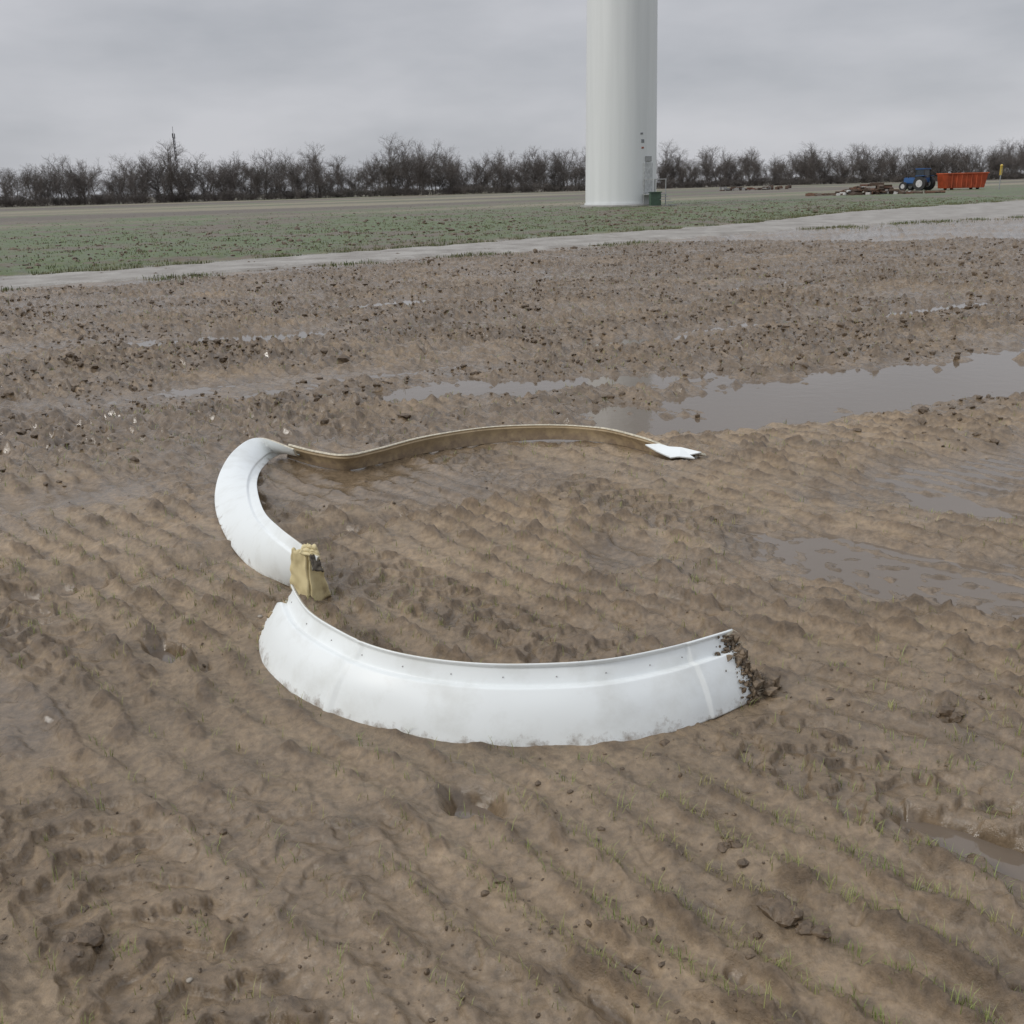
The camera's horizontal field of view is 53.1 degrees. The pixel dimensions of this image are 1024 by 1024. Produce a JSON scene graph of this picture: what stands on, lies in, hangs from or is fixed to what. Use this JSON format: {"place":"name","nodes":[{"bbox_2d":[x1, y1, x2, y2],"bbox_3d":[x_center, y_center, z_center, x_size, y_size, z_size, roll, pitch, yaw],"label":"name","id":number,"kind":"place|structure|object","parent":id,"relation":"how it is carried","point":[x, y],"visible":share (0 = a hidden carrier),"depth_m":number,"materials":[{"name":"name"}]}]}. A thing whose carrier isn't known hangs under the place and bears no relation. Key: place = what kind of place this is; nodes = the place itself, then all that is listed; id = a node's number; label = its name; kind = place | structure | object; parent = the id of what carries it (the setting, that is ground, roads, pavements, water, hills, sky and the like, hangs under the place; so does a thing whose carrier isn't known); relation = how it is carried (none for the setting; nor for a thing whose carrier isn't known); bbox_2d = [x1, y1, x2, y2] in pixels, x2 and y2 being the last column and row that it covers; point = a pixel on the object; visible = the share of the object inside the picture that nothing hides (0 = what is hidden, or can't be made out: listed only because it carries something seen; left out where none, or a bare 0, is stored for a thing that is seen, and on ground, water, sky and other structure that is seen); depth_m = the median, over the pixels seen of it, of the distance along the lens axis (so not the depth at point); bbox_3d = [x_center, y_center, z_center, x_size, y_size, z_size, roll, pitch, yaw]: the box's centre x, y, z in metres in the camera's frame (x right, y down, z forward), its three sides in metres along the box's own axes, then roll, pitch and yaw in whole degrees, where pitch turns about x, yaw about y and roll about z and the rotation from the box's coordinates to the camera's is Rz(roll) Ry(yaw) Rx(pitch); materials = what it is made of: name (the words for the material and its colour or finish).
{"place":"outdoors","nodes":[
{"label":"outdoors","id":0,"kind":"place"},
{"bbox_2d":[0,177,1023,1023],"bbox_3d":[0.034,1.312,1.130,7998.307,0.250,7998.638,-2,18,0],"label":"ground","id":1,"kind":"structure","parent":0,"point":[58,709],"depth_m":3.91,"materials":[{"name":"soil"}]},
{"bbox_2d":[172,127,179,189],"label":"radio mast","id":2,"kind":"object","parent":1,"relation":"on","point":[173,137],"visible":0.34,"depth_m":488.11,"materials":[{"name":"grey metal"}]},
{"bbox_2d":[2,200,983,268],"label":"field clods","id":3,"kind":"object","parent":1,"relation":"on","point":[336,230],"visible":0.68,"depth_m":41.77,"materials":[{"name":"soil"}]},
{"bbox_2d":[215,424,781,746],"bbox_3d":[-0.250,0.002,4.918,2.881,0.292,3.935,-2,18,0],"label":"turbine blade debris","id":4,"kind":"object","parent":1,"relation":"on","point":[311,657],"visible":1,"depth_m":3.24,"materials":[{"name":"plastic"}]},
{"bbox_2d":[0,403,1020,1023],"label":"soil crumbs","id":5,"kind":"object","parent":1,"relation":"on","point":[588,923],"visible":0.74,"depth_m":2.36,"materials":[{"name":"brown soil"}]},
{"bbox_2d":[0,196,1021,271],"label":"field grass","id":6,"kind":"structure","parent":1,"relation":"on","point":[493,222],"depth_m":44.55,"materials":[{"name":"green plant"}]},
{"bbox_2d":[0,277,1023,880],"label":"puddle water","id":7,"kind":"structure","parent":1,"relation":"on","point":[822,395],"depth_m":7.87,"materials":[{"name":"grey liquid"}]},
{"bbox_2d":[0,132,1023,206],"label":"tree line","id":8,"kind":"object","parent":1,"relation":"on","point":[227,179],"visible":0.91,"depth_m":294.69,"materials":[{"name":"brown plant"}]},
{"bbox_2d":[0,268,1023,1023],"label":"crop seedlings","id":9,"kind":"object","parent":1,"relation":"on","point":[742,876],"visible":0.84,"depth_m":2.72,"materials":[{"name":"green plant"}]},
{"bbox_2d":[0,237,1023,486],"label":"soil clods","id":10,"kind":"object","parent":1,"relation":"on","point":[406,415],"visible":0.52,"depth_m":11.89,"materials":[{"name":"brown soil"}]},
{"bbox_2d":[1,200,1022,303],"bbox_3d":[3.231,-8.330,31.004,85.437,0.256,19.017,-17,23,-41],"label":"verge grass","id":11,"kind":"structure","parent":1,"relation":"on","point":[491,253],"depth_m":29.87,"materials":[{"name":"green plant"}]},
{"bbox_2d":[61,705,965,953],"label":"clods","id":12,"kind":"object","parent":1,"relation":"on","point":[781,911],"visible":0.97,"depth_m":2.31,"materials":[{"name":"soil"}]},
{"bbox_2d":[144,332,909,982],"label":"field stones","id":13,"kind":"object","parent":1,"relation":"on","point":[188,980],"visible":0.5,"depth_m":2.18,"materials":[{"name":"stone"}]},
{"bbox_2d":[580,0,676,207],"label":"wind turbine tower","id":14,"kind":"structure","parent":1,"relation":"on","point":[621,104],"depth_m":72.39,"materials":[{"name":"metal"}]},
{"bbox_2d":[643,156,676,205],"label":"door and steps","id":15,"kind":"structure","parent":14,"relation":"in","point":[648,179],"depth_m":73.81,"materials":[{"name":"metal"}]},
{"bbox_2d":[648,192,661,205],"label":"electrical cabinet","id":16,"kind":"object","parent":1,"relation":"on","point":[654,198],"visible":0.91,"depth_m":73.00,"materials":[{"name":"green metal"}]},
{"bbox_2d":[719,185,791,190],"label":"rubble heap","id":17,"kind":"object","parent":1,"relation":"on","point":[771,187],"visible":0.91,"depth_m":181.02,"materials":[{"name":"brick"}]},
{"bbox_2d":[805,182,945,195],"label":"debris pile","id":18,"kind":"object","parent":1,"relation":"on","point":[881,188],"visible":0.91,"depth_m":99.70,"materials":[{"name":"grey"}]},
{"bbox_2d":[899,168,935,190],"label":"blue tractor","id":19,"kind":"object","parent":1,"relation":"on","point":[923,179],"visible":0.97,"depth_m":120.52,"materials":[{"name":"paint"}]},
{"bbox_2d":[936,172,989,189],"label":"orange skip container","id":20,"kind":"object","parent":1,"relation":"on","point":[970,180],"visible":0.95,"depth_m":118.28,"materials":[{"name":"metal"}]},
{"bbox_2d":[998,164,1002,189],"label":"yellow marker post","id":21,"kind":"object","parent":1,"relation":"on","point":[1001,169],"visible":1,"depth_m":109.54,"materials":[{"name":"metal"}]},
{"bbox_2d":[0,200,1023,289],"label":"gravel track","id":22,"kind":"structure","parent":0,"point":[1006,209],"depth_m":29.29,"materials":[{"name":"grey gravel"}]},
{"bbox_2d":[0,0,1023,199],"label":"sky","id":23,"kind":"structure","parent":0,"point":[86,80],"materials":[{"name":"grey"}]}
]}

